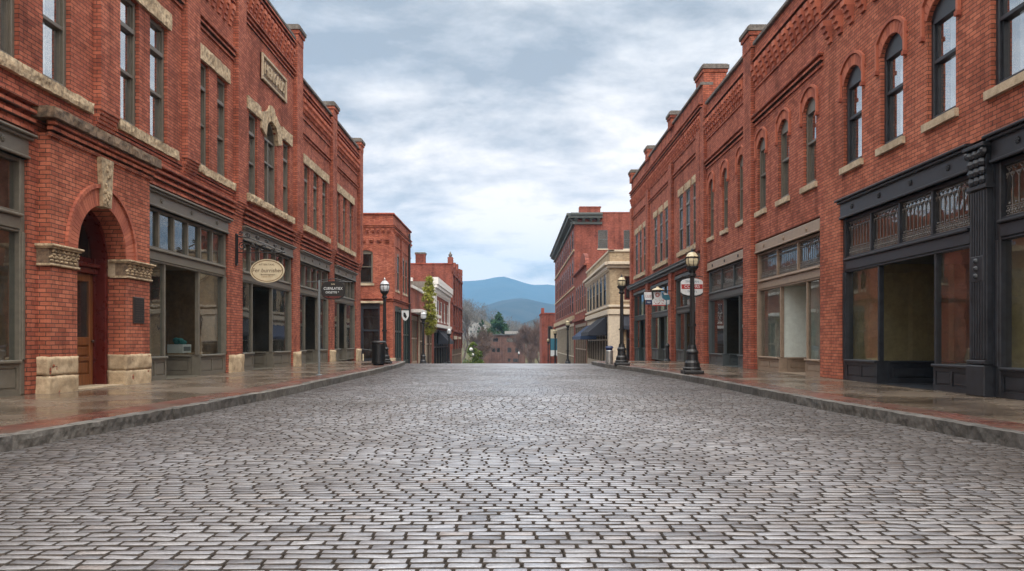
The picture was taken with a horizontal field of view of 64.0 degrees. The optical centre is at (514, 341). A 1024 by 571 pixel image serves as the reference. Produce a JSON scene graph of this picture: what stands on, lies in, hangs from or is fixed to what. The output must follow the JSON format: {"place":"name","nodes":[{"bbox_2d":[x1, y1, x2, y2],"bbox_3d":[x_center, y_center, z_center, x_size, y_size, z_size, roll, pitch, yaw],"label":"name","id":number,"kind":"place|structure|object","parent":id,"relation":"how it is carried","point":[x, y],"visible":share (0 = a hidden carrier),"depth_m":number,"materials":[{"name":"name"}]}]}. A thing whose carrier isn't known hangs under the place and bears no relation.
{"place":"outdoors","nodes":[
{"label":"outdoors","id":0,"kind":"place"},
{"bbox_2d":[173,337,186,343],"bbox_3d":[-8.696,-0.006,21.224,0.339,0.191,0.315,0,0,0],"label":"folded cloth","id":1,"kind":"object","parent":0,"point":[176,340],"visible":0.94,"depth_m":21.11,"materials":[{"name":"teal fabric"}]},
{"bbox_2d":[0,361,372,425],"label":"pavement","id":2,"kind":"structure","parent":0,"point":[19,409],"depth_m":13.91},
{"bbox_2d":[306,278,351,375],"bbox_3d":[-4.735,-0.365,20.900,1.170,2.490,0.180,0,0,0],"label":"pole sign","id":3,"kind":"object","parent":2,"relation":"on","point":[332,290],"visible":1,"depth_m":20.88,"materials":[{"name":"black metal"}]},
{"bbox_2d":[0,361,400,433],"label":"brick pavement strip","id":4,"kind":"object","parent":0,"point":[61,420],"visible":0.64,"depth_m":11.10,"materials":[{"name":"brown brick"}]},
{"bbox_2d":[371,341,385,364],"bbox_3d":[-4.980,0.425,29.900,0.550,0.890,0.550,0,0,0],"label":"litter bin","id":5,"kind":"object","parent":4,"relation":"on","point":[378,352],"visible":0.98,"depth_m":29.69,"materials":[{"name":"black metal"}]},
{"bbox_2d":[379,277,391,363],"bbox_3d":[-5.050,-0.807,31.700,0.510,3.354,0.510,0,0,0],"label":"street lamp","id":6,"kind":"object","parent":4,"relation":"on","point":[384,287],"visible":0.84,"depth_m":31.64,"materials":[{"name":"black metal"}]},
{"bbox_2d":[462,316,539,363],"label":"hillside","id":7,"kind":"structure","parent":0,"point":[469,359],"depth_m":367.26,"materials":[{"name":"brown plant"}]},
{"bbox_2d":[462,306,477,363],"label":"bare tree","id":8,"kind":"object","parent":7,"relation":"on","point":[466,318],"visible":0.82,"depth_m":328.73,"materials":[{"name":"brown plant"}]},
{"bbox_2d":[470,321,478,336],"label":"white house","id":9,"kind":"structure","parent":7,"relation":"on","point":[472,329],"depth_m":412.00,"materials":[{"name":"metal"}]},
{"bbox_2d":[462,298,539,354],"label":"woodland","id":10,"kind":"object","parent":7,"relation":"on","point":[468,306],"visible":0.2,"depth_m":474.27,"materials":[{"name":"plant"}]},
{"bbox_2d":[470,310,539,329],"bbox_3d":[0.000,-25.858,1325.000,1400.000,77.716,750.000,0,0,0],"label":"hill","id":11,"kind":"structure","parent":0,"point":[530,321],"depth_m":1258.05,"materials":[{"name":"plant"}]},
{"bbox_2d":[462,277,554,306],"bbox_3d":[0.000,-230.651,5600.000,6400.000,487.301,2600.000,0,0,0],"label":"mountain","id":12,"kind":"structure","parent":0,"point":[490,290],"depth_m":5485.47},
{"bbox_2d":[0,363,1023,570],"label":"road","id":13,"kind":"structure","parent":0,"point":[494,467],"depth_m":5.67,"materials":[{"name":"stone"}]},
{"bbox_2d":[463,341,484,363],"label":"flowering shrub","id":14,"kind":"object","parent":13,"relation":"on","point":[475,358],"visible":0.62,"depth_m":151.56,"materials":[{"name":"green plant"}]},
{"bbox_2d":[474,340,488,362],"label":"bare tree","id":15,"kind":"object","parent":13,"relation":"on","point":[481,347],"visible":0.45,"depth_m":190.05,"materials":[{"name":"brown plant"}]},
{"bbox_2d":[510,323,539,363],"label":"bare tree","id":16,"kind":"object","parent":13,"relation":"on","point":[522,336],"visible":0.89,"depth_m":212.83,"materials":[{"name":"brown plant"}]},
{"bbox_2d":[523,344,538,363],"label":"bare tree","id":17,"kind":"object","parent":13,"relation":"on","point":[532,351],"visible":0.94,"depth_m":195.10,"materials":[{"name":"brown plant"}]},
{"bbox_2d":[550,326,556,363],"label":"street banner","id":18,"kind":"object","parent":13,"relation":"on","point":[552,346],"visible":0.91,"depth_m":110.29,"materials":[{"name":"teal fabric"}]},
{"bbox_2d":[474,298,554,325],"bbox_3d":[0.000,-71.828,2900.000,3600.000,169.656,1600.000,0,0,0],"label":"mountain","id":19,"kind":"structure","parent":0,"point":[521,310],"depth_m":2683.02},
{"bbox_2d":[269,0,785,284],"label":"sky","id":20,"kind":"structure","parent":0,"point":[482,124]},
{"bbox_2d":[596,361,1023,430],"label":"brick pavement strip","id":21,"kind":"object","parent":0,"point":[989,421],"visible":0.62,"depth_m":11.27,"materials":[{"name":"red brick"}]},
{"bbox_2d":[605,346,612,363],"bbox_3d":[3.620,0.520,31.400,0.310,0.700,0.310,0,0,0],"label":"litter bin","id":22,"kind":"object","parent":21,"relation":"on","point":[609,355],"visible":0.98,"depth_m":31.28,"materials":[{"name":"metal"}]},
{"bbox_2d":[614,274,629,365],"bbox_3d":[3.860,-0.780,29.600,0.520,3.301,0.520,0,0,0],"label":"street lamp","id":23,"kind":"object","parent":21,"relation":"on","point":[621,358],"visible":1,"depth_m":29.51,"materials":[{"name":"black metal"}]},
{"bbox_2d":[664,343,670,360],"bbox_3d":[6.950,0.492,37.300,0.320,0.830,0.312,0,0,0],"label":"bollard","id":24,"kind":"object","parent":21,"relation":"on","point":[667,345],"visible":0.94,"depth_m":37.23,"materials":[{"name":"black metal"}]},
{"bbox_2d":[680,248,703,373],"bbox_3d":[4.720,-0.819,21.800,0.520,3.378,0.520,0,0,0],"label":"street lamp","id":25,"kind":"object","parent":21,"relation":"on","point":[692,364],"visible":1,"depth_m":21.71,"materials":[{"name":"black metal"}]},
{"bbox_2d":[613,361,1023,423],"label":"pavement","id":26,"kind":"structure","parent":0,"point":[1005,409],"depth_m":13.91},
{"bbox_3d":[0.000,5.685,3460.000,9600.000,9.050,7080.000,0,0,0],"label":"ground","id":27,"kind":"structure","parent":0,"visible":0},
{"bbox_2d":[0,0,365,396],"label":"commercial block","id":28,"kind":"structure","parent":27,"relation":"on","point":[157,155],"depth_m":18.69,"materials":[{"name":"red brick"}]},
{"bbox_2d":[0,0,13,57],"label":"window","id":29,"kind":"structure","parent":28,"relation":"in","point":[6,6],"depth_m":12.95,"materials":[{"name":"green paint"}]},
{"bbox_2d":[43,0,65,86],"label":"window","id":30,"kind":"structure","parent":28,"relation":"in","point":[54,11],"depth_m":14.33,"materials":[{"name":"grey glass"}]},
{"bbox_2d":[77,273,94,385],"bbox_3d":[-8.261,-0.225,15.668,0.119,2.150,0.725,0,0,0],"label":"door","id":31,"kind":"structure","parent":28,"relation":"in","point":[84,344],"depth_m":15.87,"materials":[{"name":"brown wood"}]},
{"bbox_2d":[120,0,134,125],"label":"window","id":32,"kind":"structure","parent":28,"relation":"in","point":[127,7],"depth_m":17.00,"materials":[{"name":"grey glass"}]},
{"bbox_2d":[133,297,143,323],"bbox_3d":[-7.678,-0.630,16.715,0.034,0.540,0.470,0,0,0],"label":"wall plaque","id":33,"kind":"object","parent":28,"relation":"attached to","point":[138,310],"depth_m":16.66,"materials":[{"name":"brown metal"}]},
{"bbox_2d":[150,18,163,142],"bbox_3d":[-8.082,-5.775,18.110,0.254,2.810,0.980,0,0,0],"label":"window","id":34,"kind":"structure","parent":28,"relation":"in","point":[156,32],"depth_m":18.37,"materials":[{"name":"grey glass"}]},
{"bbox_2d":[155,352,209,354],"bbox_3d":[-8.725,0.606,21.550,0.850,0.608,1.500,0,0,0],"label":"window plinth","id":35,"kind":"structure","parent":28,"relation":"on","point":[192,353],"depth_m":20.80,"materials":[{"name":"grey wood"}]},
{"bbox_2d":[167,344,190,352],"bbox_3d":[-8.698,0.190,21.225,0.403,0.220,0.550,0,0,0],"label":"display box","id":36,"kind":"object","parent":35,"relation":"on","point":[178,348],"visible":1,"depth_m":20.95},
{"bbox_2d":[200,62,205,166],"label":"window","id":37,"kind":"structure","parent":28,"relation":"in","point":[202,68],"depth_m":21.02,"materials":[{"name":"grey glass"}]},
{"bbox_2d":[217,78,223,176],"bbox_3d":[-8.082,-5.775,22.050,0.254,2.810,0.860,0,0,0],"label":"window","id":38,"kind":"structure","parent":28,"relation":"in","point":[220,85],"depth_m":22.35,"materials":[{"name":"grey glass"}]},
{"bbox_2d":[249,113,254,195],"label":"window","id":39,"kind":"structure","parent":28,"relation":"in","point":[251,119],"depth_m":24.99,"materials":[{"name":"grey glass"}]},
{"bbox_2d":[235,231,284,282],"bbox_3d":[-7.200,-2.387,23.150,1.400,1.460,0.100,0,0,0],"label":"hanging sign","id":40,"kind":"object","parent":28,"relation":"attached to","point":[267,270],"visible":1,"depth_m":23.12,"materials":[{"name":"beige wood"}]},
{"bbox_2d":[264,123,274,206],"bbox_3d":[-8.027,-5.730,26.480,0.145,2.740,1.360,0,0,0],"label":"window","id":41,"kind":"structure","parent":28,"relation":"in","point":[269,147],"depth_m":26.92,"materials":[{"name":"grey glass"}]},
{"bbox_2d":[283,142,286,213],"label":"window","id":42,"kind":"structure","parent":28,"relation":"in","point":[284,145],"depth_m":28.57,"materials":[{"name":"grey glass"}]},
{"bbox_2d":[304,166,306,225],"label":"window","id":43,"kind":"structure","parent":28,"relation":"in","point":[305,168],"depth_m":31.36,"materials":[{"name":"grey glass"}]},
{"bbox_2d":[313,173,315,229],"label":"window","id":44,"kind":"structure","parent":28,"relation":"in","point":[314,176],"depth_m":32.77,"materials":[{"name":"grey glass"}]},
{"bbox_2d":[322,181,324,234],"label":"window","id":45,"kind":"structure","parent":28,"relation":"in","point":[323,183],"depth_m":34.31,"materials":[{"name":"grey glass"}]},
{"bbox_2d":[337,193,337,241],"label":"window","id":46,"kind":"structure","parent":28,"relation":"in","point":[337,193],"depth_m":36.87,"materials":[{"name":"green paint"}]},
{"bbox_2d":[343,198,344,245],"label":"window","id":47,"kind":"structure","parent":28,"relation":"in","point":[343,198],"depth_m":38.31,"materials":[{"name":"grey glass"}]},
{"bbox_2d":[350,204,350,249],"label":"window","id":48,"kind":"structure","parent":28,"relation":"in","point":[350,204],"depth_m":39.82,"materials":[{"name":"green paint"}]},
{"bbox_2d":[0,361,404,451],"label":"kerb","id":49,"kind":"structure","parent":27,"relation":"on","point":[23,439],"depth_m":9.91,"materials":[{"name":"stone"}]},
{"bbox_2d":[361,213,412,363],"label":"corner building","id":50,"kind":"structure","parent":27,"relation":"on","point":[387,243],"depth_m":53.08,"materials":[{"name":"red brick"}]},
{"bbox_2d":[361,250,373,285],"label":"window","id":51,"kind":"structure","parent":50,"relation":"in","point":[371,283],"depth_m":53.07,"materials":[{"name":"black paint"}]},
{"bbox_2d":[397,254,399,293],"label":"window","id":52,"kind":"structure","parent":50,"relation":"in","point":[398,291],"depth_m":55.73,"materials":[{"name":"grey glass"}]},
{"bbox_2d":[403,258,404,295],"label":"window","id":53,"kind":"structure","parent":50,"relation":"in","point":[403,258],"depth_m":58.33,"materials":[{"name":"green paint"}]},
{"bbox_2d":[399,309,409,320],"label":"hanging sign","id":54,"kind":"object","parent":50,"relation":"attached to","point":[405,315],"visible":1,"depth_m":55.57,"materials":[{"name":"white metal"}]},
{"bbox_2d":[405,260,407,296],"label":"window","id":55,"kind":"structure","parent":50,"relation":"in","point":[406,295],"depth_m":59.83,"materials":[{"name":"grey glass"}]},
{"bbox_2d":[411,285,440,363],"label":"shop row","id":56,"kind":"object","parent":27,"relation":"on","point":[417,308],"visible":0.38,"depth_m":66.60,"materials":[{"name":"grey paint"}]},
{"bbox_2d":[411,277,453,363],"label":"white fronted building","id":57,"kind":"structure","parent":27,"relation":"on","point":[444,294],"depth_m":86.98,"materials":[{"name":"paint"}]},
{"bbox_2d":[411,252,462,363],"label":"brick block","id":58,"kind":"structure","parent":27,"relation":"on","point":[449,273],"depth_m":102.00,"materials":[{"name":"brick"}]},
{"bbox_2d":[476,319,484,362],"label":"evergreen tree","id":59,"kind":"object","parent":27,"relation":"on","point":[481,324],"visible":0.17,"depth_m":281.98,"materials":[{"name":"green plant"}]},
{"bbox_2d":[465,332,498,354],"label":"bare tree","id":60,"kind":"object","parent":27,"relation":"on","point":[472,338],"visible":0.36,"depth_m":212.94,"materials":[{"name":"grey plant"}]},
{"bbox_2d":[474,327,496,358],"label":"bare tree","id":61,"kind":"object","parent":27,"relation":"on","point":[482,337],"visible":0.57,"depth_m":212.42,"materials":[{"name":"grey plant"}]},
{"bbox_2d":[485,312,509,333],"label":"evergreen tree","id":62,"kind":"object","parent":27,"relation":"on","point":[498,324],"visible":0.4,"depth_m":261.17,"materials":[{"name":"green plant"}]},
{"bbox_2d":[483,331,524,363],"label":"office building","id":63,"kind":"structure","parent":27,"relation":"on","point":[505,351],"depth_m":228.00,"materials":[{"name":"brick"}]},
{"bbox_2d":[525,317,539,363],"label":"bare tree","id":64,"kind":"object","parent":27,"relation":"on","point":[534,324],"visible":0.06,"depth_m":230.42,"materials":[{"name":"brown plant"}]},
{"bbox_2d":[539,308,554,363],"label":"brick building","id":65,"kind":"structure","parent":27,"relation":"on","point":[547,320],"depth_m":162.00,"materials":[{"name":"red brick"}]},
{"bbox_2d":[572,253,592,363],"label":"brick building","id":66,"kind":"structure","parent":27,"relation":"on","point":[580,277],"depth_m":91.05,"materials":[{"name":"brick"}]},
{"bbox_2d":[579,284,580,312],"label":"window","id":67,"kind":"structure","parent":66,"relation":"in","point":[580,284],"depth_m":93.33,"materials":[{"name":"grey glass"}]},
{"bbox_2d":[581,283,582,311],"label":"window","id":68,"kind":"structure","parent":66,"relation":"in","point":[582,283],"depth_m":90.32,"materials":[{"name":"grey glass"}]},
{"bbox_2d":[550,206,629,363],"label":"tall brick building","id":69,"kind":"structure","parent":27,"relation":"on","point":[594,233],"depth_m":103.20,"materials":[{"name":"brick"}]},
{"bbox_2d":[597,230,607,249],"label":"window","id":70,"kind":"structure","parent":69,"relation":"in","point":[598,230],"depth_m":101.60,"materials":[{"name":"glass"}]},
{"bbox_2d":[572,250,629,363],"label":"corner building","id":71,"kind":"structure","parent":27,"relation":"on","point":[599,332],"depth_m":65.80,"materials":[{"name":"brick"}]},
{"bbox_2d":[589,285,591,311],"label":"window","id":72,"kind":"structure","parent":71,"relation":"in","point":[590,285],"depth_m":80.73,"materials":[{"name":"grey glass"}]},
{"bbox_2d":[592,283,594,310],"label":"window","id":73,"kind":"structure","parent":71,"relation":"in","point":[594,283],"depth_m":77.52,"materials":[{"name":"grey glass"}]},
{"bbox_2d":[596,280,597,308],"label":"window","id":74,"kind":"structure","parent":71,"relation":"in","point":[597,280],"depth_m":74.37,"materials":[{"name":"grey glass"}]},
{"bbox_2d":[599,278,601,307],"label":"window","id":75,"kind":"structure","parent":71,"relation":"in","point":[600,278],"depth_m":71.33,"materials":[{"name":"grey glass"}]},
{"bbox_2d":[603,275,605,306],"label":"window","id":76,"kind":"structure","parent":71,"relation":"in","point":[604,275],"depth_m":68.33,"materials":[{"name":"grey glass"}]},
{"bbox_2d":[623,276,629,301],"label":"window","id":77,"kind":"structure","parent":71,"relation":"in","point":[625,300],"depth_m":64.08,"materials":[{"name":"paint"}]},
{"bbox_2d":[627,64,728,361],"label":"brick block","id":78,"kind":"structure","parent":27,"relation":"on","point":[664,182],"depth_m":38.82,"materials":[{"name":"brick"}]},
{"bbox_2d":[636,234,637,274],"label":"window","id":79,"kind":"structure","parent":78,"relation":"in","point":[637,234],"depth_m":50.12,"materials":[{"name":"grey glass"}]},
{"bbox_2d":[640,230,641,272],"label":"window","id":80,"kind":"structure","parent":78,"relation":"in","point":[641,230],"depth_m":48.48,"materials":[{"name":"grey glass"}]},
{"bbox_2d":[644,228,644,270],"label":"window","id":81,"kind":"structure","parent":78,"relation":"in","point":[644,228],"depth_m":46.93,"materials":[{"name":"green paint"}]},
{"bbox_2d":[655,217,656,264],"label":"window","id":82,"kind":"structure","parent":78,"relation":"in","point":[656,217],"depth_m":43.33,"materials":[{"name":"grey glass"}]},
{"bbox_2d":[644,287,670,305],"bbox_3d":[6.710,-2.110,38.300,1.380,0.900,0.600,0,0,0],"label":"hanging sign","id":83,"kind":"object","parent":78,"relation":"attached to","point":[658,300],"visible":1,"depth_m":38.27,"materials":[{"name":"white metal"}]},
{"bbox_2d":[660,212,662,261],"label":"window","id":84,"kind":"structure","parent":78,"relation":"in","point":[661,215],"depth_m":41.73,"materials":[{"name":"grey glass"}]},
{"bbox_2d":[665,208,667,258],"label":"window","id":85,"kind":"structure","parent":78,"relation":"in","point":[666,220],"depth_m":40.23,"materials":[{"name":"grey glass"}]},
{"bbox_2d":[679,194,682,251],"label":"window","id":86,"kind":"structure","parent":78,"relation":"in","point":[681,208],"depth_m":36.78,"materials":[{"name":"grey glass"}]},
{"bbox_2d":[686,188,689,247],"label":"window","id":87,"kind":"structure","parent":78,"relation":"in","point":[687,192],"depth_m":35.33,"materials":[{"name":"grey glass"}]},
{"bbox_2d":[693,183,695,243],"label":"window","id":88,"kind":"structure","parent":78,"relation":"in","point":[694,198],"depth_m":33.88,"materials":[{"name":"grey glass"}]},
{"bbox_2d":[700,0,823,377],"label":"brick block","id":89,"kind":"structure","parent":27,"relation":"on","point":[762,201],"depth_m":24.28,"materials":[{"name":"brick"}]},
{"bbox_2d":[680,276,702,296],"bbox_3d":[6.900,-2.128,31.747,0.960,0.816,0.076,0,0,0],"label":"hanging sign","id":90,"kind":"object","parent":89,"relation":"attached to","point":[685,286],"visible":0.76,"depth_m":31.72,"materials":[{"name":"white metal"}]},
{"bbox_2d":[706,180,713,241],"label":"window","id":91,"kind":"structure","parent":89,"relation":"in","point":[711,238],"depth_m":31.16,"materials":[{"name":"green paint"}]},
{"bbox_2d":[719,169,727,235],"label":"window","id":92,"kind":"structure","parent":89,"relation":"in","point":[725,230],"depth_m":29.12,"materials":[{"name":"grey glass"}]},
{"bbox_2d":[735,156,742,227],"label":"window","id":93,"kind":"structure","parent":89,"relation":"in","point":[740,222],"depth_m":27.11,"materials":[{"name":"grey glass"}]},
{"bbox_2d":[754,138,766,217],"bbox_3d":[7.516,-4.954,24.571,0.385,2.332,1.041,0,0,0],"label":"window","id":94,"kind":"structure","parent":89,"relation":"in","point":[763,209],"depth_m":24.85,"materials":[{"name":"grey glass"}]},
{"bbox_2d":[775,120,789,206],"bbox_3d":[7.516,-4.954,22.555,0.384,2.333,1.071,0,0,0],"label":"window","id":95,"kind":"structure","parent":89,"relation":"in","point":[785,197],"depth_m":22.83,"materials":[{"name":"grey glass"}]},
{"bbox_2d":[799,98,816,193],"bbox_3d":[7.516,-4.954,20.555,0.386,2.333,1.070,0,0,0],"label":"window","id":96,"kind":"structure","parent":89,"relation":"in","point":[811,119],"depth_m":20.80,"materials":[{"name":"grey glass"}]},
{"bbox_2d":[591,361,1023,448],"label":"kerb","id":97,"kind":"structure","parent":27,"relation":"on","point":[1001,436],"depth_m":10.36,"materials":[{"name":"stone"}]},
{"bbox_2d":[819,0,1023,400],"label":"corner shop block","id":98,"kind":"structure","parent":27,"relation":"on","point":[923,194],"depth_m":15.39,"materials":[{"name":"red brick"}]},
{"bbox_2d":[839,65,863,174],"bbox_3d":[7.516,-4.899,17.946,0.384,2.282,1.152,0,0,0],"label":"window","id":99,"kind":"structure","parent":98,"relation":"in","point":[854,90],"depth_m":18.14,"materials":[{"name":"grey glass"}]},
{"bbox_2d":[875,33,904,156],"bbox_3d":[7.517,-4.899,16.085,0.384,2.282,1.150,0,0,0],"label":"window","id":100,"kind":"structure","parent":98,"relation":"in","point":[893,60],"depth_m":16.27,"materials":[{"name":"grey glass"}]},
{"bbox_2d":[921,0,958,132],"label":"window","id":101,"kind":"structure","parent":98,"relation":"in","point":[944,109],"depth_m":14.37,"materials":[{"name":"grey glass"}]},
{"bbox_2d":[983,0,1023,100],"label":"window","id":102,"kind":"structure","parent":98,"relation":"in","point":[1009,13],"depth_m":12.47,"materials":[{"name":"grey glass"}]},
{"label":"pavement","id":103,"kind":"structure","parent":0,"visible":0},
{"bbox_2d":[419,310,426,363],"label":"street lamp","id":104,"kind":"object","parent":103,"relation":"on","point":[423,316],"visible":0.97,"depth_m":53.91,"materials":[{"name":"black metal"}]},
{"bbox_2d":[421,274,437,363],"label":"columnar tree","id":105,"kind":"object","parent":103,"relation":"on","point":[431,320],"visible":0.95,"depth_m":66.07,"materials":[{"name":"green plant"}]},
{"bbox_2d":[447,329,450,363],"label":"street lamp","id":106,"kind":"object","parent":103,"relation":"on","point":[448,334],"visible":0.84,"depth_m":69.44,"materials":[{"name":"black metal"}]},
{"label":"pavement","id":107,"kind":"structure","parent":0,"visible":0},
{"bbox_2d":[547,339,549,363],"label":"street lamp","id":108,"kind":"object","parent":107,"relation":"on","point":[548,340],"visible":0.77,"depth_m":137.94,"materials":[{"name":"black metal"}]},
{"bbox_2d":[553,330,556,363],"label":"street lamp","id":109,"kind":"object","parent":107,"relation":"on","point":[555,334],"visible":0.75,"depth_m":109.93,"materials":[{"name":"black metal"}]},
{"bbox_2d":[565,320,569,363],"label":"street lamp","id":110,"kind":"object","parent":107,"relation":"on","point":[567,322],"visible":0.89,"depth_m":86.72,"materials":[{"name":"black metal"}]}
]}

